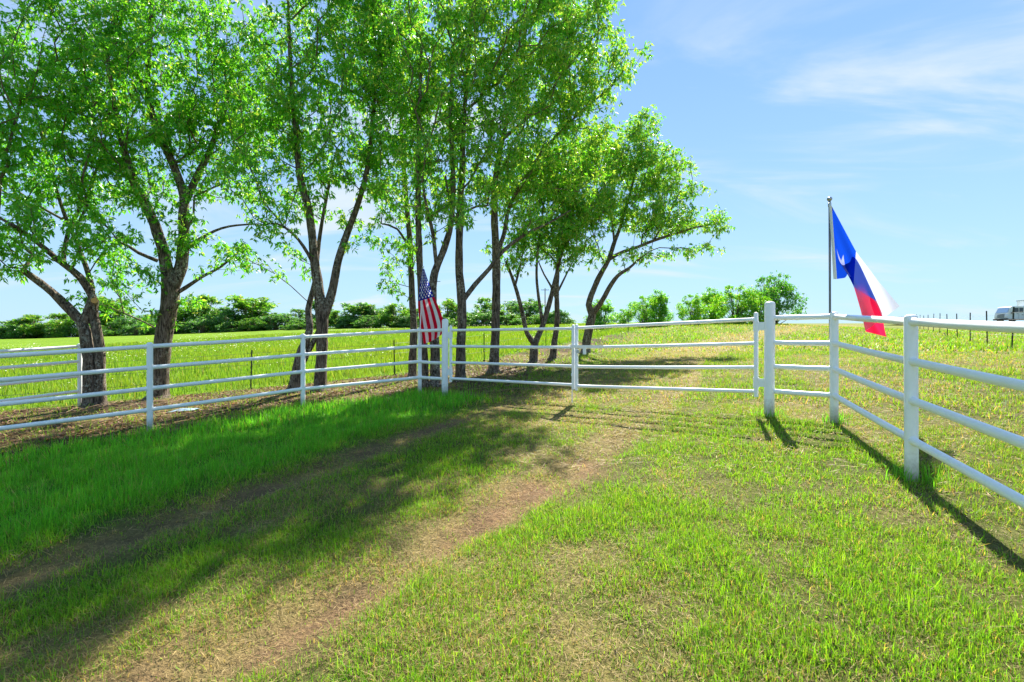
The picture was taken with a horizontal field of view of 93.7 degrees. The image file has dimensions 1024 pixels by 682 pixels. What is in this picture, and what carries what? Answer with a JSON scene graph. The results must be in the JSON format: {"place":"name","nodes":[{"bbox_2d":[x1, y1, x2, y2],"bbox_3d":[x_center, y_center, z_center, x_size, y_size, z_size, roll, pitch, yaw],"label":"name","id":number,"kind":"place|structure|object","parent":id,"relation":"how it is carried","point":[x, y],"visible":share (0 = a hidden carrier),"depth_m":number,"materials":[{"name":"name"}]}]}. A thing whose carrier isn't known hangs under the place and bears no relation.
{"place":"outdoors","nodes":[
{"label":"outdoors","id":0,"kind":"place"},
{"bbox_2d":[0,322,1023,681],"bbox_3d":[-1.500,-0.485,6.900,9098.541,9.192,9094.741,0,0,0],"label":"ground","id":1,"kind":"structure","parent":0,"point":[490,518],"depth_m":3.54,"materials":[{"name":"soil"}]},
{"bbox_2d":[0,325,7,338],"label":"hedgerow shrub","id":2,"kind":"object","parent":1,"relation":"on","point":[2,331],"visible":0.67,"depth_m":93.06,"materials":[{"name":"green plant"}]},
{"bbox_2d":[0,320,24,337],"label":"hedgerow tree","id":3,"kind":"object","parent":1,"relation":"on","point":[7,324],"visible":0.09,"depth_m":97.89,"materials":[{"name":"green plant"}]},
{"bbox_2d":[2,323,39,338],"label":"hedgerow shrub","id":4,"kind":"object","parent":1,"relation":"on","point":[19,334],"visible":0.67,"depth_m":92.84,"materials":[{"name":"green plant"}]},
{"bbox_2d":[24,323,49,337],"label":"hedgerow shrub","id":5,"kind":"object","parent":1,"relation":"on","point":[33,334],"visible":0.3,"depth_m":94.37,"materials":[{"name":"green plant"}]},
{"bbox_2d":[0,313,75,337],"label":"hedgerow tree","id":6,"kind":"object","parent":1,"relation":"on","point":[30,319],"visible":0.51,"depth_m":93.66,"materials":[{"name":"green plant"}]},
{"bbox_2d":[0,344,81,406],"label":"pipe fence","id":7,"kind":"object","parent":1,"relation":"on","point":[78,361],"visible":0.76,"depth_m":10.53,"materials":[{"name":"white metal"}]},
{"bbox_2d":[31,312,76,337],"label":"hedgerow tree","id":8,"kind":"object","parent":1,"relation":"on","point":[66,319],"visible":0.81,"depth_m":93.14,"materials":[{"name":"green plant"}]},
{"bbox_2d":[41,326,78,337],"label":"hedgerow shrub","id":9,"kind":"object","parent":1,"relation":"on","point":[47,330],"visible":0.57,"depth_m":93.13,"materials":[{"name":"green plant"}]},
{"bbox_2d":[65,324,90,334],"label":"hedgerow shrub","id":10,"kind":"object","parent":1,"relation":"on","point":[75,331],"visible":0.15,"depth_m":93.34,"materials":[{"name":"green plant"}]},
{"bbox_2d":[0,0,168,408],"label":"tree","id":11,"kind":"object","parent":1,"relation":"on","point":[89,337],"visible":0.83,"depth_m":10.46,"materials":[{"name":"green plant"}]},
{"bbox_2d":[96,293,136,329],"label":"hedgerow tree","id":12,"kind":"object","parent":1,"relation":"on","point":[111,303],"visible":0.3,"depth_m":102.90,"materials":[{"name":"green plant"}]},
{"bbox_2d":[101,322,132,336],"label":"hedgerow shrub","id":13,"kind":"object","parent":1,"relation":"on","point":[108,332],"visible":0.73,"depth_m":93.52,"materials":[{"name":"green plant"}]},
{"bbox_2d":[113,315,153,335],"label":"hedgerow tree","id":14,"kind":"object","parent":1,"relation":"on","point":[124,320],"visible":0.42,"depth_m":95.55,"materials":[{"name":"green plant"}]},
{"bbox_2d":[116,323,151,335],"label":"hedgerow shrub","id":15,"kind":"object","parent":1,"relation":"on","point":[134,326],"visible":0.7,"depth_m":91.89,"materials":[{"name":"green plant"}]},
{"bbox_2d":[138,322,155,334],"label":"hedgerow shrub","id":16,"kind":"object","parent":1,"relation":"on","point":[151,330],"visible":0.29,"depth_m":90.67,"materials":[{"name":"green plant"}]},
{"bbox_2d":[132,314,177,329],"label":"hedgerow tree","id":17,"kind":"object","parent":1,"relation":"on","point":[150,317],"visible":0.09,"depth_m":98.16,"materials":[{"name":"green plant"}]},
{"bbox_2d":[19,0,294,400],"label":"tree","id":18,"kind":"object","parent":1,"relation":"on","point":[189,111],"visible":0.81,"depth_m":11.41,"materials":[{"name":"green plant"}]},
{"bbox_2d":[174,322,193,333],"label":"hedgerow shrub","id":19,"kind":"object","parent":1,"relation":"on","point":[182,331],"visible":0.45,"depth_m":92.42,"materials":[{"name":"green plant"}]},
{"bbox_2d":[170,408,199,411],"bbox_3d":[-6.550,1.369,9.565,0.564,0.059,0.198,0,0,-29],"label":"plastic sheet","id":20,"kind":"object","parent":1,"relation":"on","point":[183,409],"visible":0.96,"depth_m":9.55,"materials":[{"name":"white plastic"}]},
{"bbox_2d":[174,306,201,331],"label":"hedgerow tree","id":21,"kind":"object","parent":1,"relation":"on","point":[182,313],"visible":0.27,"depth_m":95.93,"materials":[{"name":"green plant"}]},
{"bbox_2d":[181,317,220,332],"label":"hedgerow shrub","id":22,"kind":"object","parent":1,"relation":"on","point":[198,324],"visible":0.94,"depth_m":92.59,"materials":[{"name":"green plant"}]},
{"bbox_2d":[184,292,223,328],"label":"hedgerow tree","id":23,"kind":"object","parent":1,"relation":"on","point":[213,300],"visible":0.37,"depth_m":98.37,"materials":[{"name":"green plant"}]},
{"bbox_2d":[199,306,241,329],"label":"hedgerow tree","id":24,"kind":"object","parent":1,"relation":"on","point":[226,312],"visible":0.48,"depth_m":95.85,"materials":[{"name":"green plant"}]},
{"bbox_2d":[0,319,447,430],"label":"pipe fence","id":25,"kind":"object","parent":1,"relation":"on","point":[149,388],"visible":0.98,"depth_m":8.33,"materials":[{"name":"white metal"}]},
{"bbox_2d":[418,266,442,347],"bbox_3d":[-1.783,-0.747,10.575,0.580,1.803,0.187,0,0,0],"label":"striped flag","id":26,"kind":"object","parent":25,"relation":"attached to","point":[430,315],"visible":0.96,"depth_m":10.54,"materials":[{"name":"fabric"}]},
{"bbox_2d":[447,325,574,402],"bbox_3d":[-0.166,0.378,9.264,3.018,1.405,0.114,0,0,34],"label":"gate leaf","id":27,"kind":"object","parent":25,"relation":"attached to","point":[451,362],"visible":0.99,"depth_m":9.13,"materials":[{"name":"white paint"}]},
{"bbox_2d":[212,320,248,331],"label":"hedgerow shrub","id":28,"kind":"object","parent":1,"relation":"on","point":[227,327],"visible":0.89,"depth_m":92.09,"materials":[{"name":"green plant"}]},
{"bbox_2d":[221,294,280,330],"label":"hedgerow tree","id":29,"kind":"object","parent":1,"relation":"on","point":[253,307],"visible":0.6,"depth_m":97.83,"materials":[{"name":"green plant"}]},
{"bbox_2d":[236,317,265,330],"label":"hedgerow shrub","id":30,"kind":"object","parent":1,"relation":"on","point":[254,327],"visible":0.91,"depth_m":92.97,"materials":[{"name":"green plant"}]},
{"bbox_2d":[258,314,291,329],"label":"hedgerow shrub","id":31,"kind":"object","parent":1,"relation":"on","point":[279,320],"visible":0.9,"depth_m":95.00,"materials":[{"name":"green plant"}]},
{"bbox_2d":[250,312,301,329],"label":"hedgerow tree","id":32,"kind":"object","parent":1,"relation":"on","point":[287,316],"visible":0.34,"depth_m":97.62,"materials":[{"name":"green plant"}]},
{"bbox_2d":[0,326,558,387],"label":"field flowers","id":33,"kind":"object","parent":1,"relation":"on","point":[204,349],"visible":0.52,"depth_m":35.55,"materials":[{"name":"plant"}]},
{"bbox_2d":[285,319,305,329],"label":"hedgerow shrub","id":34,"kind":"object","parent":1,"relation":"on","point":[298,324],"visible":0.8,"depth_m":93.23,"materials":[{"name":"green plant"}]},
{"bbox_2d":[280,308,313,328],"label":"hedgerow tree","id":35,"kind":"object","parent":1,"relation":"on","point":[299,314],"visible":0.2,"depth_m":102.16,"materials":[{"name":"green plant"}]},
{"bbox_2d":[0,352,611,452],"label":"leaf litter","id":36,"kind":"object","parent":1,"relation":"on","point":[109,422],"visible":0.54,"depth_m":10.45,"materials":[{"name":"plant"}]},
{"bbox_2d":[0,368,567,436],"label":"fallen twigs","id":37,"kind":"object","parent":36,"relation":"on","point":[123,405],"visible":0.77,"depth_m":10.42,"materials":[{"name":"brown wood"}]},
{"bbox_2d":[0,318,628,395],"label":"wire fence","id":38,"kind":"object","parent":1,"relation":"on","point":[393,343],"visible":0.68,"depth_m":12.73,"materials":[{"name":"metal"}]},
{"bbox_2d":[197,0,436,393],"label":"tree","id":39,"kind":"object","parent":1,"relation":"on","point":[290,110],"visible":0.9,"depth_m":11.47,"materials":[{"name":"green plant"}]},
{"bbox_2d":[0,323,646,408],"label":"field grass","id":40,"kind":"structure","parent":1,"relation":"on","point":[240,350],"depth_m":23.14,"materials":[{"name":"green plant"}]},
{"bbox_2d":[312,299,335,327],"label":"hedgerow tree","id":41,"kind":"object","parent":1,"relation":"on","point":[313,305],"visible":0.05,"depth_m":102.78,"materials":[{"name":"green plant"}]},
{"bbox_2d":[313,318,335,328],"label":"hedgerow shrub","id":42,"kind":"object","parent":1,"relation":"on","point":[314,324],"visible":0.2,"depth_m":94.77,"materials":[{"name":"green plant"}]},
{"bbox_2d":[328,310,355,328],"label":"hedgerow tree","id":43,"kind":"object","parent":1,"relation":"on","point":[334,315],"visible":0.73,"depth_m":96.47,"materials":[{"name":"green plant"}]},
{"bbox_2d":[332,316,360,328],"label":"hedgerow shrub","id":44,"kind":"object","parent":1,"relation":"on","point":[343,321],"visible":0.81,"depth_m":94.27,"materials":[{"name":"green plant"}]},
{"bbox_2d":[335,301,378,326],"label":"hedgerow tree","id":45,"kind":"object","parent":1,"relation":"on","point":[358,311],"visible":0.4,"depth_m":96.94,"materials":[{"name":"green plant"}]},
{"bbox_2d":[350,315,380,327],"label":"hedgerow shrub","id":46,"kind":"object","parent":1,"relation":"on","point":[370,321],"visible":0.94,"depth_m":93.33,"materials":[{"name":"green plant"}]},
{"bbox_2d":[362,305,386,327],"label":"hedgerow tree","id":47,"kind":"object","parent":1,"relation":"on","point":[373,311],"visible":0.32,"depth_m":98.58,"materials":[{"name":"green plant"}]},
{"bbox_2d":[379,316,404,327],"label":"hedgerow shrub","id":48,"kind":"object","parent":1,"relation":"on","point":[392,324],"visible":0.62,"depth_m":95.20,"materials":[{"name":"green plant"}]},
{"bbox_2d":[334,0,457,376],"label":"tree","id":49,"kind":"object","parent":1,"relation":"on","point":[412,368],"visible":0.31,"depth_m":13.09,"materials":[{"name":"green plant"}]},
{"bbox_2d":[377,302,416,327],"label":"hedgerow tree","id":50,"kind":"object","parent":1,"relation":"on","point":[390,309],"visible":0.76,"depth_m":95.91,"materials":[{"name":"green plant"}]},
{"bbox_2d":[396,314,418,327],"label":"hedgerow shrub","id":51,"kind":"object","parent":1,"relation":"on","point":[405,320],"visible":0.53,"depth_m":92.43,"materials":[{"name":"green plant"}]},
{"bbox_2d":[348,0,532,386],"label":"tree","id":52,"kind":"object","parent":1,"relation":"on","point":[442,14],"visible":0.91,"depth_m":11.34,"materials":[{"name":"green plant"}]},
{"bbox_2d":[442,317,455,325],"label":"hedgerow shrub","id":53,"kind":"object","parent":1,"relation":"on","point":[450,323],"visible":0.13,"depth_m":92.80,"materials":[{"name":"green plant"}]},
{"bbox_2d":[438,298,469,326],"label":"hedgerow tree","id":54,"kind":"object","parent":1,"relation":"on","point":[450,304],"visible":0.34,"depth_m":97.43,"materials":[{"name":"green plant"}]},
{"bbox_2d":[449,316,473,326],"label":"hedgerow shrub","id":55,"kind":"object","parent":1,"relation":"on","point":[469,320],"visible":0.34,"depth_m":93.48,"materials":[{"name":"green plant"}]},
{"bbox_2d":[448,315,480,326],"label":"hedgerow tree","id":56,"kind":"object","parent":1,"relation":"on","point":[454,317],"visible":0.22,"depth_m":95.83,"materials":[{"name":"green plant"}]},
{"bbox_2d":[467,297,507,325],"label":"hedgerow tree","id":57,"kind":"object","parent":1,"relation":"on","point":[486,306],"visible":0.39,"depth_m":100.28,"materials":[{"name":"green plant"}]},
{"bbox_2d":[470,310,504,326],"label":"hedgerow shrub","id":58,"kind":"object","parent":1,"relation":"on","point":[482,316],"visible":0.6,"depth_m":92.92,"materials":[{"name":"green plant"}]},
{"bbox_2d":[404,0,593,381],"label":"tree","id":59,"kind":"object","parent":1,"relation":"on","point":[491,143],"visible":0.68,"depth_m":12.12,"materials":[{"name":"green plant"}]},
{"bbox_2d":[486,310,520,325],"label":"hedgerow tree","id":60,"kind":"object","parent":1,"relation":"on","point":[504,313],"visible":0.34,"depth_m":97.11,"materials":[{"name":"green plant"}]},
{"bbox_2d":[500,314,521,325],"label":"hedgerow shrub","id":61,"kind":"object","parent":1,"relation":"on","point":[513,321],"visible":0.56,"depth_m":94.60,"materials":[{"name":"green plant"}]},
{"bbox_2d":[0,348,1023,470],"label":"grass field","id":62,"kind":"structure","parent":1,"relation":"on","point":[373,402],"depth_m":9.09,"materials":[{"name":"green plant"}]},
{"bbox_2d":[0,465,1023,681],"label":"dry straw","id":63,"kind":"object","parent":1,"relation":"on","point":[262,646],"visible":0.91,"depth_m":2.68,"materials":[{"name":"beige plant"}]},
{"bbox_2d":[0,358,1023,557],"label":"dry straw","id":64,"kind":"object","parent":1,"relation":"on","point":[598,462],"visible":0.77,"depth_m":6.83,"materials":[{"name":"beige plant"}]},
{"bbox_2d":[80,377,948,490],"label":"grass tufts","id":65,"kind":"object","parent":1,"relation":"on","point":[926,479],"visible":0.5,"depth_m":6.14,"materials":[{"name":"green plant"}]},
{"bbox_2d":[502,298,544,325],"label":"hedgerow tree","id":66,"kind":"object","parent":1,"relation":"on","point":[531,308],"visible":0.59,"depth_m":101.50,"materials":[{"name":"green plant"}]},
{"bbox_2d":[519,315,549,324],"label":"hedgerow shrub","id":67,"kind":"object","parent":1,"relation":"on","point":[535,321],"visible":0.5,"depth_m":93.72,"materials":[{"name":"green plant"}]},
{"bbox_2d":[480,124,607,363],"bbox_3d":[1.120,-2.961,15.880,4.341,7.852,3.191,0,0,0],"label":"tree","id":68,"kind":"object","parent":1,"relation":"on","point":[526,243],"visible":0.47,"depth_m":15.64,"materials":[{"name":"green plant"}]},
{"bbox_2d":[546,309,573,324],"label":"hedgerow shrub","id":69,"kind":"object","parent":1,"relation":"on","point":[562,316],"visible":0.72,"depth_m":93.58,"materials":[{"name":"green plant"}]},
{"bbox_2d":[469,0,653,373],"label":"tree","id":70,"kind":"object","parent":1,"relation":"on","point":[575,100],"visible":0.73,"depth_m":13.78,"materials":[{"name":"green plant"}]},
{"bbox_2d":[527,119,626,360],"bbox_3d":[2.191,-3.385,16.773,3.576,8.555,3.249,0,0,0],"label":"tree","id":71,"kind":"object","parent":1,"relation":"on","point":[595,154],"visible":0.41,"depth_m":16.50,"materials":[{"name":"green plant"}]},
{"bbox_2d":[581,299,618,329],"bbox_3d":[7.434,-2.134,40.020,3.167,3.077,2.587,0,0,-35],"label":"bush","id":72,"kind":"object","parent":1,"relation":"on","point":[600,318],"visible":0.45,"depth_m":39.88,"materials":[{"name":"green plant"}]},
{"bbox_2d":[610,309,636,323],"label":"bush","id":73,"kind":"object","parent":1,"relation":"on","point":[621,315],"visible":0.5,"depth_m":43.59,"materials":[{"name":"green plant"}]},
{"bbox_2d":[624,295,666,326],"bbox_3d":[11.692,-2.547,42.828,3.339,3.200,3.289,0,0,-32],"label":"bush","id":74,"kind":"object","parent":1,"relation":"on","point":[646,312],"visible":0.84,"depth_m":42.63,"materials":[{"name":"green plant"}]},
{"bbox_2d":[576,104,736,353],"bbox_3d":[5.549,-4.184,18.992,6.640,9.825,3.576,0,0,0],"label":"tree","id":75,"kind":"object","parent":1,"relation":"on","point":[638,160],"visible":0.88,"depth_m":18.58,"materials":[{"name":"green plant"}]},
{"bbox_2d":[649,289,674,325],"bbox_3d":[13.588,-2.922,43.966,2.809,3.783,2.295,0,0,29],"label":"bush","id":76,"kind":"object","parent":1,"relation":"on","point":[664,313],"visible":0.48,"depth_m":43.53,"materials":[{"name":"green plant"}]},
{"bbox_2d":[674,293,712,324],"bbox_3d":[16.811,-2.848,45.117,3.156,3.286,3.203,0,0,-43],"label":"bush","id":77,"kind":"object","parent":1,"relation":"on","point":[694,315],"visible":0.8,"depth_m":44.75,"materials":[{"name":"green plant"}]},
{"bbox_2d":[701,286,729,323],"bbox_3d":[20.873,-3.542,49.886,3.582,4.300,2.938,0,0,0],"label":"bush","id":78,"kind":"object","parent":1,"relation":"on","point":[711,316],"visible":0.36,"depth_m":49.53,"materials":[{"name":"green plant"}]},
{"bbox_2d":[708,284,758,323],"bbox_3d":[21.048,-3.376,45.979,4.564,4.239,4.496,0,0,12],"label":"bush","id":79,"kind":"object","parent":1,"relation":"on","point":[736,309],"visible":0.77,"depth_m":45.48,"materials":[{"name":"green plant"}]},
{"bbox_2d":[742,291,776,323],"bbox_3d":[23.195,-2.967,45.012,2.846,3.443,2.945,0,0,0],"label":"bush","id":80,"kind":"object","parent":1,"relation":"on","point":[757,306],"visible":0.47,"depth_m":44.68,"materials":[{"name":"green plant"}]},
{"bbox_2d":[499,322,1023,355],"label":"pasture grass","id":81,"kind":"structure","parent":1,"relation":"on","point":[950,344],"depth_m":25.47,"materials":[{"name":"green plant"}]},
{"bbox_2d":[746,270,808,323],"bbox_3d":[25.554,-4.004,46.871,4.993,5.690,5.542,0,0,-26],"label":"bush","id":82,"kind":"object","parent":1,"relation":"on","point":[785,290],"visible":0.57,"depth_m":46.37,"materials":[{"name":"green plant"}]},
{"bbox_2d":[764,301,1023,508],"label":"pipe fence","id":83,"kind":"object","parent":1,"relation":"on","point":[909,396],"visible":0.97,"depth_m":4.16,"materials":[{"name":"white metal"}]},
{"bbox_2d":[570,312,763,396],"bbox_3d":[2.335,0.227,7.629,3.089,1.277,0.086,0,0,33],"label":"gate leaf","id":84,"kind":"object","parent":83,"relation":"attached to","point":[757,327],"visible":1,"depth_m":7.46,"materials":[{"name":"white paint"}]},
{"bbox_2d":[827,197,899,337],"bbox_3d":[4.622,-0.965,6.330,1.029,1.864,0.152,0,0,-7],"label":"lone star flag","id":85,"kind":"object","parent":83,"relation":"attached to","point":[874,297],"visible":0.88,"depth_m":6.28,"materials":[{"name":"fabric"}]},
{"bbox_2d":[899,307,1020,347],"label":"wire fence","id":86,"kind":"object","parent":1,"relation":"on","point":[1013,319],"visible":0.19,"depth_m":20.31,"materials":[{"name":"metal"}]},
{"bbox_2d":[0,488,1023,681],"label":"lawn grass","id":87,"kind":"structure","parent":0,"point":[160,575],"depth_m":2.71,"materials":[{"name":"green plant"}]},
{"bbox_2d":[0,401,1023,605],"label":"lawn grass","id":88,"kind":"structure","parent":0,"point":[95,460],"depth_m":5.06,"materials":[{"name":"green plant"}]},
{"bbox_2d":[0,0,1023,335],"label":"sky","id":89,"kind":"structure","parent":0,"point":[908,115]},
{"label":"road","id":90,"kind":"structure","parent":0,"visible":0},
{"bbox_2d":[993,300,1023,321],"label":"delivery truck","id":91,"kind":"object","parent":90,"relation":"on","point":[1019,310],"visible":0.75,"depth_m":70.85,"materials":[{"name":"white paint"}]}
]}

